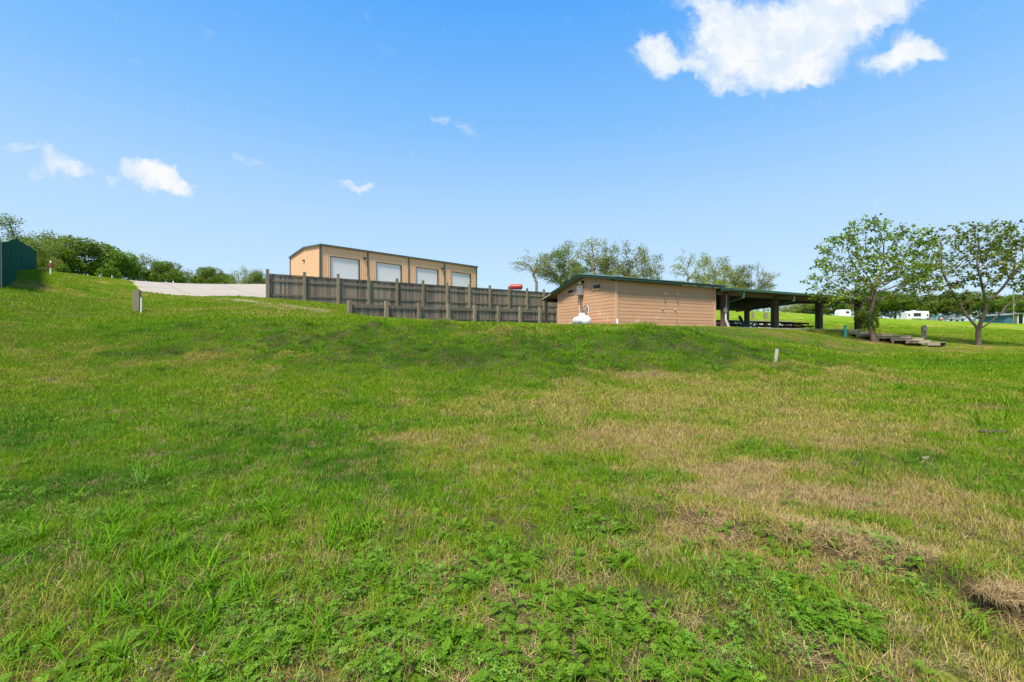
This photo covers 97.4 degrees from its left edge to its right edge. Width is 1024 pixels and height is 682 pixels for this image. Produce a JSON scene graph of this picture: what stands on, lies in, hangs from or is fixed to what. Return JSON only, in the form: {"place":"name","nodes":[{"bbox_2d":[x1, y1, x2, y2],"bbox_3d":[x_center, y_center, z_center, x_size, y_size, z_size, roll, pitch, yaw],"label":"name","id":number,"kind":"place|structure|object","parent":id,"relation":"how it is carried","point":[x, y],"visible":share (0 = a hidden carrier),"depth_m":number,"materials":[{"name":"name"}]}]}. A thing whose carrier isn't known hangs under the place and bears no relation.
{"place":"outdoors","nodes":[
{"label":"outdoors","id":0,"kind":"place"},
{"bbox_2d":[130,280,273,297],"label":"driveway","id":1,"kind":"structure","parent":0,"point":[245,290],"depth_m":43.52,"materials":[{"name":"concrete"}]},
{"bbox_2d":[289,243,477,286],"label":"warehouse","id":2,"kind":"structure","parent":0,"point":[326,260],"depth_m":60.60,"materials":[{"name":"beige metal"}]},
{"bbox_2d":[330,256,359,279],"bbox_3d":[-21.209,-8.675,57.124,3.800,3.750,0.220,0,0,-43],"label":"roll up door","id":3,"kind":"structure","parent":2,"relation":"in","point":[348,268],"depth_m":57.16,"materials":[{"name":"white metal"}]},
{"bbox_2d":[376,262,401,282],"bbox_3d":[-16.785,-8.675,61.241,3.800,3.750,0.220,0,0,-43],"label":"roll up door","id":4,"kind":"structure","parent":2,"relation":"in","point":[388,272],"depth_m":61.26,"materials":[{"name":"white metal"}]},
{"bbox_2d":[416,267,437,284],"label":"roll up door","id":5,"kind":"structure","parent":2,"relation":"in","point":[430,276],"depth_m":65.45,"materials":[{"name":"white metal"}]},
{"bbox_2d":[451,271,470,286],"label":"roll up door","id":6,"kind":"structure","parent":2,"relation":"in","point":[457,278],"depth_m":69.52,"materials":[{"name":"white metal"}]},
{"bbox_2d":[0,272,1023,681],"bbox_3d":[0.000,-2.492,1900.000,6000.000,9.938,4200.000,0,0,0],"label":"ground","id":7,"kind":"structure","parent":0,"point":[922,576],"depth_m":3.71,"materials":[{"name":"green plant"}]},
{"bbox_2d":[0,237,36,287],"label":"shed","id":8,"kind":"object","parent":7,"relation":"on","point":[16,254],"visible":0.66,"depth_m":27.45,"materials":[{"name":"green metal"}]},
{"bbox_2d":[0,484,47,500],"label":"grass tuft","id":9,"kind":"object","parent":7,"relation":"on","point":[32,495],"visible":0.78,"depth_m":4.72,"materials":[{"name":"green plant"}]},
{"bbox_2d":[0,213,73,262],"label":"tree","id":10,"kind":"object","parent":7,"relation":"on","point":[29,242],"visible":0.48,"depth_m":56.36,"materials":[{"name":"green plant"}]},
{"bbox_2d":[20,230,63,270],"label":"tree","id":11,"kind":"object","parent":7,"relation":"on","point":[56,261],"visible":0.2,"depth_m":67.04,"materials":[{"name":"green plant"}]},
{"bbox_2d":[49,260,51,273],"bbox_3d":[-38.148,-5.961,37.210,0.170,1.400,0.162,0,0,0],"label":"marker post","id":12,"kind":"object","parent":7,"relation":"on","point":[50,264],"visible":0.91,"depth_m":37.17,"materials":[{"name":"white plastic"}]},
{"bbox_2d":[2,622,102,680],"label":"grass tuft","id":13,"kind":"object","parent":7,"relation":"on","point":[54,652],"visible":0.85,"depth_m":2.21,"materials":[{"name":"green plant"}]},
{"bbox_2d":[37,242,83,274],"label":"tree","id":14,"kind":"object","parent":7,"relation":"on","point":[67,267],"visible":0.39,"depth_m":83.26,"materials":[{"name":"green plant"}]},
{"bbox_2d":[37,234,133,275],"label":"tree","id":15,"kind":"object","parent":7,"relation":"on","point":[88,249],"visible":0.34,"depth_m":87.69,"materials":[{"name":"green plant"}]},
{"bbox_2d":[81,248,147,280],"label":"tree","id":16,"kind":"object","parent":7,"relation":"on","point":[133,272],"visible":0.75,"depth_m":90.12,"materials":[{"name":"green plant"}]},
{"bbox_2d":[87,592,171,631],"bbox_3d":[-2.085,1.470,2.519,0.383,0.215,0.313,0,0,-23],"label":"grass tuft","id":17,"kind":"object","parent":7,"relation":"on","point":[144,609],"visible":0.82,"depth_m":2.53,"materials":[{"name":"green plant"}]},
{"bbox_2d":[122,462,147,486],"bbox_3d":[-4.270,1.497,5.114,0.298,0.333,0.408,0,0,-29],"label":"grass tuft","id":18,"kind":"object","parent":7,"relation":"on","point":[137,479],"visible":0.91,"depth_m":5.12,"materials":[{"name":"green plant"}]},
{"bbox_2d":[133,290,140,311],"bbox_3d":[-20.000,-2.004,24.000,0.270,1.410,0.270,0,0,-20],"label":"wooden post","id":19,"kind":"object","parent":7,"relation":"on","point":[136,298],"visible":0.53,"depth_m":23.88,"materials":[{"name":"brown wood"}]},
{"bbox_2d":[121,250,152,278],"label":"tree","id":20,"kind":"object","parent":7,"relation":"on","point":[142,264],"visible":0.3,"depth_m":95.44,"materials":[{"name":"green plant"}]},
{"bbox_2d":[135,253,166,280],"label":"tree","id":21,"kind":"object","parent":7,"relation":"on","point":[148,262],"visible":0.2,"depth_m":95.87,"materials":[{"name":"green plant"}]},
{"bbox_2d":[145,261,196,283],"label":"tree","id":22,"kind":"object","parent":7,"relation":"on","point":[170,271],"visible":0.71,"depth_m":96.30,"materials":[{"name":"green plant"}]},
{"bbox_2d":[137,524,207,556],"bbox_3d":[-2.572,1.509,3.394,0.277,0.208,0.505,0,0,43],"label":"grass tuft","id":23,"kind":"object","parent":7,"relation":"on","point":[177,541],"visible":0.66,"depth_m":3.42,"materials":[{"name":"green plant"}]},
{"bbox_2d":[186,268,211,283],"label":"tree","id":24,"kind":"object","parent":7,"relation":"on","point":[191,275],"visible":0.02,"depth_m":104.84,"materials":[{"name":"green plant"}]},
{"bbox_2d":[191,266,231,283],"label":"tree","id":25,"kind":"object","parent":7,"relation":"on","point":[208,272],"visible":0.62,"depth_m":102.39,"materials":[{"name":"green plant"}]},
{"bbox_2d":[208,272,237,283],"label":"tree","id":26,"kind":"object","parent":7,"relation":"on","point":[225,274],"visible":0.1,"depth_m":107.75,"materials":[{"name":"green plant"}]},
{"bbox_2d":[226,269,252,283],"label":"tree","id":27,"kind":"object","parent":7,"relation":"on","point":[238,277],"visible":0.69,"depth_m":100.73,"materials":[{"name":"green plant"}]},
{"bbox_2d":[219,265,262,283],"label":"tree","id":28,"kind":"object","parent":7,"relation":"on","point":[245,278],"visible":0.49,"depth_m":100.60,"materials":[{"name":"green plant"}]},
{"bbox_2d":[246,272,265,283],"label":"tree","id":29,"kind":"object","parent":7,"relation":"on","point":[261,279],"visible":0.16,"depth_m":103.02,"materials":[{"name":"green plant"}]},
{"bbox_2d":[266,269,557,310],"bbox_3d":[-5.386,-4.244,44.952,34.334,3.819,0.265,0,0,-40],"label":"wooden fence","id":30,"kind":"object","parent":7,"relation":"on","point":[337,289],"visible":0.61,"depth_m":40.65,"materials":[{"name":"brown wood"}]},
{"bbox_2d":[400,459,424,480],"bbox_3d":[-1.121,1.451,5.117,0.482,0.283,0.337,0,0,17],"label":"grass tuft","id":31,"kind":"object","parent":7,"relation":"on","point":[417,470],"visible":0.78,"depth_m":5.12,"materials":[{"name":"green plant"}]},
{"bbox_2d":[415,609,479,649],"bbox_3d":[-0.344,1.488,2.338,0.338,0.183,0.387,0,0,31],"label":"grass tuft","id":32,"kind":"object","parent":7,"relation":"on","point":[452,640],"visible":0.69,"depth_m":2.33,"materials":[{"name":"green plant"}]},
{"bbox_2d":[347,300,557,322],"bbox_3d":[-3.132,-2.246,37.519,21.760,2.108,0.270,0,0,-44],"label":"retaining fence","id":33,"kind":"object","parent":7,"relation":"on","point":[497,314],"visible":0.7,"depth_m":36.29,"materials":[{"name":"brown wood"}]},
{"bbox_2d":[6,304,993,438],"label":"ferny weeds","id":34,"kind":"object","parent":7,"relation":"on","point":[121,381],"visible":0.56,"depth_m":13.22,"materials":[{"name":"green plant"}]},
{"bbox_2d":[0,464,1014,681],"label":"clover","id":35,"kind":"object","parent":7,"relation":"on","point":[349,602],"visible":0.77,"depth_m":2.49,"materials":[{"name":"green plant"}]},
{"bbox_2d":[0,301,1023,459],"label":"lawn grass","id":36,"kind":"structure","parent":7,"relation":"on","point":[1008,380],"depth_m":11.28,"materials":[{"name":"green plant"}]},
{"bbox_2d":[0,449,1023,681],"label":"ferny weeds","id":37,"kind":"object","parent":7,"relation":"on","point":[568,604],"visible":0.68,"depth_m":2.41,"materials":[{"name":"green plant"}]},
{"bbox_2d":[0,401,1023,681],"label":"dry straw","id":38,"kind":"object","parent":7,"relation":"on","point":[774,505],"visible":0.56,"depth_m":3.52,"materials":[{"name":"beige plant"}]},
{"bbox_2d":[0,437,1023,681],"bbox_3d":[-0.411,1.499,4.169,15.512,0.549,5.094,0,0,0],"label":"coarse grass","id":39,"kind":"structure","parent":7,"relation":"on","point":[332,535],"depth_m":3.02,"materials":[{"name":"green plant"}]},
{"bbox_2d":[0,269,1023,361],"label":"lawn grass","id":40,"kind":"structure","parent":7,"relation":"on","point":[1000,336],"depth_m":25.69,"materials":[{"name":"green plant"}]},
{"bbox_2d":[509,284,522,290],"bbox_3d":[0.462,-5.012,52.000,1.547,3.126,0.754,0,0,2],"label":"fuel tank","id":41,"kind":"object","parent":7,"relation":"on","point":[513,287],"visible":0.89,"depth_m":51.75,"materials":[{"name":"red metal"}]},
{"bbox_2d":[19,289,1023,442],"bbox_3d":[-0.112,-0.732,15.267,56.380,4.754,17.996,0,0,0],"label":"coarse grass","id":42,"kind":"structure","parent":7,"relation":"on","point":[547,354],"depth_m":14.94,"materials":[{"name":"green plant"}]},
{"bbox_2d":[235,316,818,347],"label":"coarse grass","id":43,"kind":"structure","parent":7,"relation":"on","point":[715,333],"depth_m":20.95,"materials":[{"name":"green plant"}]},
{"bbox_2d":[509,249,559,291],"bbox_3d":[2.977,-9.251,61.559,7.106,6.857,6.926,0,0,0],"label":"tree","id":44,"kind":"object","parent":7,"relation":"on","point":[542,260],"visible":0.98,"depth_m":61.96,"materials":[{"name":"green plant"}]},
{"bbox_2d":[526,246,590,286],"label":"tree","id":45,"kind":"object","parent":7,"relation":"on","point":[561,265],"visible":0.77,"depth_m":65.03,"materials":[{"name":"green plant"}]},
{"bbox_2d":[557,239,583,279],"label":"tree","id":46,"kind":"object","parent":7,"relation":"on","point":[570,246],"visible":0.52,"depth_m":70.62,"materials":[{"name":"green plant"}]},
{"bbox_2d":[556,260,600,284],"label":"tree","id":47,"kind":"object","parent":7,"relation":"on","point":[573,271],"visible":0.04,"depth_m":71.23,"materials":[{"name":"green plant"}]},
{"bbox_2d":[572,313,590,324],"bbox_3d":[4.029,-1.192,26.073,0.592,0.870,1.750,0,0,-13],"label":"propane tank","id":48,"kind":"object","parent":7,"relation":"on","point":[582,318],"visible":0.77,"depth_m":25.45,"materials":[{"name":"white metal"}]},
{"bbox_2d":[573,236,614,273],"bbox_3d":[11.636,-10.341,64.950,6.354,9.808,4.820,0,0,-39],"label":"tree","id":49,"kind":"object","parent":7,"relation":"on","point":[591,257],"visible":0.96,"depth_m":64.53,"materials":[{"name":"green plant"}]},
{"bbox_2d":[583,237,620,275],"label":"tree","id":50,"kind":"object","parent":7,"relation":"on","point":[604,270],"visible":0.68,"depth_m":65.97,"materials":[{"name":"green plant"}]},
{"bbox_2d":[596,239,652,278],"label":"tree","id":51,"kind":"object","parent":7,"relation":"on","point":[624,271],"visible":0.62,"depth_m":67.95,"materials":[{"name":"green plant"}]},
{"bbox_2d":[613,265,649,277],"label":"tree","id":52,"kind":"object","parent":7,"relation":"on","point":[638,271],"visible":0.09,"depth_m":73.41,"materials":[{"name":"green plant"}]},
{"bbox_2d":[541,273,725,325],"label":"shed","id":53,"kind":"structure","parent":7,"relation":"on","point":[601,299],"depth_m":26.30,"materials":[{"name":"beige paint"}]},
{"bbox_2d":[631,250,664,279],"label":"tree","id":54,"kind":"object","parent":7,"relation":"on","point":[650,271],"visible":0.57,"depth_m":69.44,"materials":[{"name":"green plant"}]},
{"bbox_2d":[668,248,709,285],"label":"tree","id":55,"kind":"object","parent":7,"relation":"on","point":[699,266],"visible":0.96,"depth_m":84.11,"materials":[{"name":"green plant"}]},
{"bbox_2d":[674,270,713,286],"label":"tree","id":56,"kind":"object","parent":7,"relation":"on","point":[694,278],"visible":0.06,"depth_m":91.32,"materials":[{"name":"green plant"}]},
{"bbox_2d":[690,250,735,287],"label":"tree","id":57,"kind":"object","parent":7,"relation":"on","point":[714,271],"visible":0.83,"depth_m":86.38,"materials":[{"name":"green plant"}]},
{"bbox_2d":[696,507,729,526],"bbox_3d":[1.756,1.546,3.908,0.310,0.139,0.320,0,0,0],"label":"thatch heap","id":58,"kind":"object","parent":7,"relation":"on","point":[718,520],"visible":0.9,"depth_m":3.90,"materials":[{"name":"plant"}]},
{"bbox_2d":[718,263,751,288],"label":"tree","id":59,"kind":"object","parent":7,"relation":"on","point":[734,278],"visible":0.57,"depth_m":88.33,"materials":[{"name":"green plant"}]},
{"bbox_2d":[727,495,763,507],"bbox_3d":[2.152,1.468,4.161,0.414,0.106,0.301,0,0,0],"label":"thatch heap","id":60,"kind":"object","parent":7,"relation":"on","point":[746,501],"visible":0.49,"depth_m":4.18,"materials":[{"name":"plant"}]},
{"bbox_2d":[723,264,776,289],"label":"tree","id":61,"kind":"object","parent":7,"relation":"on","point":[750,285],"visible":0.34,"depth_m":88.99,"materials":[{"name":"green plant"}]},
{"bbox_2d":[716,320,793,327],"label":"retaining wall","id":62,"kind":"structure","parent":7,"relation":"on","point":[761,324],"depth_m":47.21,"materials":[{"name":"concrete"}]},
{"bbox_2d":[754,263,781,310],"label":"tree","id":63,"kind":"object","parent":7,"relation":"on","point":[769,276],"visible":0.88,"depth_m":85.90,"materials":[{"name":"green plant"}]},
{"bbox_2d":[774,349,778,361],"bbox_3d":[8.743,0.571,14.907,0.100,0.620,0.024,5,3,-10],"label":"survey stake","id":64,"kind":"object","parent":7,"relation":"on","point":[776,355],"visible":0.64,"depth_m":14.89,"materials":[{"name":"white wood"}]},
{"bbox_2d":[779,304,812,312],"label":"tree","id":65,"kind":"object","parent":7,"relation":"on","point":[785,309],"visible":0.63,"depth_m":148.76,"materials":[{"name":"green plant"}]},
{"bbox_2d":[716,288,881,329],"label":"pavilion","id":66,"kind":"structure","parent":7,"relation":"on","point":[746,301],"depth_m":31.81,"materials":[{"name":"metal"}]},
{"bbox_2d":[716,320,738,326],"bbox_3d":[16.583,-1.225,35.200,1.840,0.751,1.560,0,0,-20],"label":"picnic table","id":67,"kind":"object","parent":66,"relation":"on","point":[734,325],"visible":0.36,"depth_m":35.04,"materials":[{"name":"red wood"}]},
{"bbox_2d":[729,321,748,326],"bbox_3d":[17.979,-1.225,36.200,1.840,0.751,1.560,0,0,-12],"label":"picnic table","id":68,"kind":"object","parent":66,"relation":"on","point":[738,323],"visible":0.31,"depth_m":36.02,"materials":[{"name":"red wood"}]},
{"bbox_2d":[738,315,752,326],"bbox_3d":[17.248,-1.390,33.417,1.032,1.062,0.760,0,0,8],"label":"garden chair","id":69,"kind":"object","parent":66,"relation":"on","point":[743,323],"visible":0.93,"depth_m":33.34,"materials":[{"name":"teal plastic"}]},
{"bbox_2d":[749,321,769,327],"bbox_3d":[20.171,-1.225,37.200,1.840,0.751,1.560,0,0,-32],"label":"picnic table","id":70,"kind":"object","parent":66,"relation":"on","point":[756,323],"visible":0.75,"depth_m":36.98,"materials":[{"name":"red wood"}]},
{"bbox_2d":[779,322,799,327],"bbox_3d":[23.150,-1.225,38.300,1.840,0.751,1.560,0,0,-28],"label":"picnic table","id":71,"kind":"object","parent":66,"relation":"on","point":[786,325],"visible":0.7,"depth_m":37.97,"materials":[{"name":"red wood"}]},
{"bbox_2d":[791,322,813,327],"bbox_3d":[25.260,-1.225,39.400,1.840,0.751,1.560,0,0,-30],"label":"picnic table","id":72,"kind":"object","parent":66,"relation":"on","point":[800,323],"visible":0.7,"depth_m":39.22,"materials":[{"name":"red wood"}]},
{"bbox_2d":[787,304,830,313],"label":"tree","id":73,"kind":"object","parent":7,"relation":"on","point":[811,310],"visible":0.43,"depth_m":155.70,"materials":[{"name":"green plant"}]},
{"bbox_2d":[808,304,853,314],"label":"tree","id":74,"kind":"object","parent":7,"relation":"on","point":[834,308],"visible":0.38,"depth_m":162.57,"materials":[{"name":"green plant"}]},
{"bbox_2d":[810,517,858,527],"bbox_3d":[2.636,1.499,3.775,0.491,0.110,0.292,0,0,0],"label":"thatch heap","id":75,"kind":"object","parent":7,"relation":"on","point":[831,523],"visible":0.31,"depth_m":3.75,"materials":[{"name":"plant"}]},
{"bbox_2d":[835,310,850,315],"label":"camper van","id":76,"kind":"object","parent":7,"relation":"on","point":[842,312],"visible":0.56,"depth_m":132.00,"materials":[{"name":"white paint"}]},
{"bbox_2d":[843,325,846,336],"bbox_3d":[21.846,-0.497,29.500,0.200,1.060,0.200,0,0,0],"label":"turquoise post","id":77,"kind":"object","parent":7,"relation":"on","point":[845,330],"visible":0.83,"depth_m":29.43,"materials":[{"name":"paint"}]},
{"bbox_2d":[846,293,877,315],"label":"tree","id":78,"kind":"object","parent":7,"relation":"on","point":[866,305],"visible":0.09,"depth_m":165.64,"materials":[{"name":"green plant"}]},
{"bbox_2d":[852,309,881,331],"bbox_3d":[25.543,-1.419,32.373,1.363,1.923,1.643,0,0,-45],"label":"shrub","id":79,"kind":"object","parent":7,"relation":"on","point":[861,319],"visible":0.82,"depth_m":32.42,"materials":[{"name":"green plant"}]},
{"bbox_2d":[800,213,948,341],"bbox_3d":[22.930,-3.996,28.479,7.764,8.233,5.994,0,0,0],"label":"tree","id":80,"kind":"object","parent":7,"relation":"on","point":[873,291],"visible":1,"depth_m":28.19,"materials":[{"name":"green plant"}]},
{"bbox_2d":[850,290,899,315],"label":"tree","id":81,"kind":"object","parent":7,"relation":"on","point":[866,309],"visible":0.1,"depth_m":167.26,"materials":[{"name":"green plant"}]},
{"bbox_2d":[838,529,912,553],"bbox_3d":[2.695,1.481,3.360,0.588,0.153,0.312,0,0,0],"label":"thatch heap","id":82,"kind":"object","parent":7,"relation":"on","point":[863,542],"visible":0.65,"depth_m":3.32,"materials":[{"name":"plant"}]},
{"bbox_2d":[751,288,1020,320],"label":"woods","id":83,"kind":"object","parent":7,"relation":"on","point":[949,314],"visible":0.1,"depth_m":165.11,"materials":[{"name":"green plant"}]},
{"bbox_2d":[832,330,946,346],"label":"timber steps","id":84,"kind":"structure","parent":7,"relation":"on","point":[905,340],"depth_m":28.55,"materials":[{"name":"grey wood"}]},
{"bbox_2d":[869,291,924,318],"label":"tree","id":85,"kind":"object","parent":7,"relation":"on","point":[910,303],"visible":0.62,"depth_m":162.84,"materials":[{"name":"green plant"}]},
{"bbox_2d":[901,310,928,319],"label":"travel trailer","id":86,"kind":"object","parent":7,"relation":"on","point":[918,315],"visible":0.79,"depth_m":140.00,"materials":[{"name":"white paint"}]},
{"bbox_2d":[921,325,926,337],"bbox_3d":[28.816,-0.536,31.465,0.340,1.120,0.180,0,0,-10],"label":"utility stand","id":87,"kind":"object","parent":7,"relation":"on","point":[924,331],"visible":0.75,"depth_m":31.45,"materials":[{"name":"grey metal"}]},
{"bbox_2d":[915,295,953,316],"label":"tree","id":88,"kind":"object","parent":7,"relation":"on","point":[933,310],"visible":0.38,"depth_m":165.80,"materials":[{"name":"green plant"}]},
{"bbox_2d":[943,315,965,320],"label":"pickup truck","id":89,"kind":"object","parent":7,"relation":"on","point":[952,317],"visible":0.95,"depth_m":138.00,"materials":[{"name":"silver metal"}]},
{"bbox_2d":[931,291,982,320],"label":"tree","id":90,"kind":"object","parent":7,"relation":"on","point":[950,311],"visible":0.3,"depth_m":163.91,"materials":[{"name":"green plant"}]},
{"bbox_2d":[906,218,1023,345],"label":"tree","id":91,"kind":"object","parent":7,"relation":"on","point":[1003,253],"visible":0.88,"depth_m":28.82,"materials":[{"name":"green plant"}]},
{"bbox_2d":[943,291,995,319],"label":"tree","id":92,"kind":"object","parent":7,"relation":"on","point":[968,301],"visible":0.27,"depth_m":159.42,"materials":[{"name":"green plant"}]},
{"bbox_2d":[971,294,1011,314],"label":"tree","id":93,"kind":"object","parent":7,"relation":"on","point":[992,310],"visible":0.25,"depth_m":149.98,"materials":[{"name":"green plant"}]},
{"bbox_2d":[978,429,1010,433],"bbox_3d":[7.366,1.384,6.846,0.474,0.076,0.090,0,0,4],"label":"fallen branch","id":94,"kind":"object","parent":7,"relation":"on","point":[992,431],"visible":0.67,"depth_m":6.83,"materials":[{"name":"brown wood"}]},
{"bbox_2d":[966,572,1023,614],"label":"thatch heap","id":95,"kind":"object","parent":7,"relation":"on","point":[1006,589],"visible":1,"depth_m":2.68,"materials":[{"name":"plant"}]},
{"bbox_2d":[984,313,1023,323],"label":"blue building","id":96,"kind":"structure","parent":7,"relation":"on","point":[1008,318],"depth_m":109.22,"materials":[{"name":"teal metal"}]},
{"bbox_2d":[991,293,1023,313],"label":"tree","id":97,"kind":"object","parent":7,"relation":"on","point":[1018,307],"visible":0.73,"depth_m":141.58,"materials":[{"name":"green plant"}]},
{"bbox_2d":[1013,292,1014,323],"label":"utility pole","id":98,"kind":"object","parent":7,"relation":"on","point":[1013,308],"visible":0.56,"depth_m":99.92,"materials":[{"name":"brown wood"}]},
{"bbox_2d":[0,0,1023,320],"label":"sky","id":99,"kind":"structure","parent":0,"point":[227,135],"materials":[{"name":"blue"}]}
]}

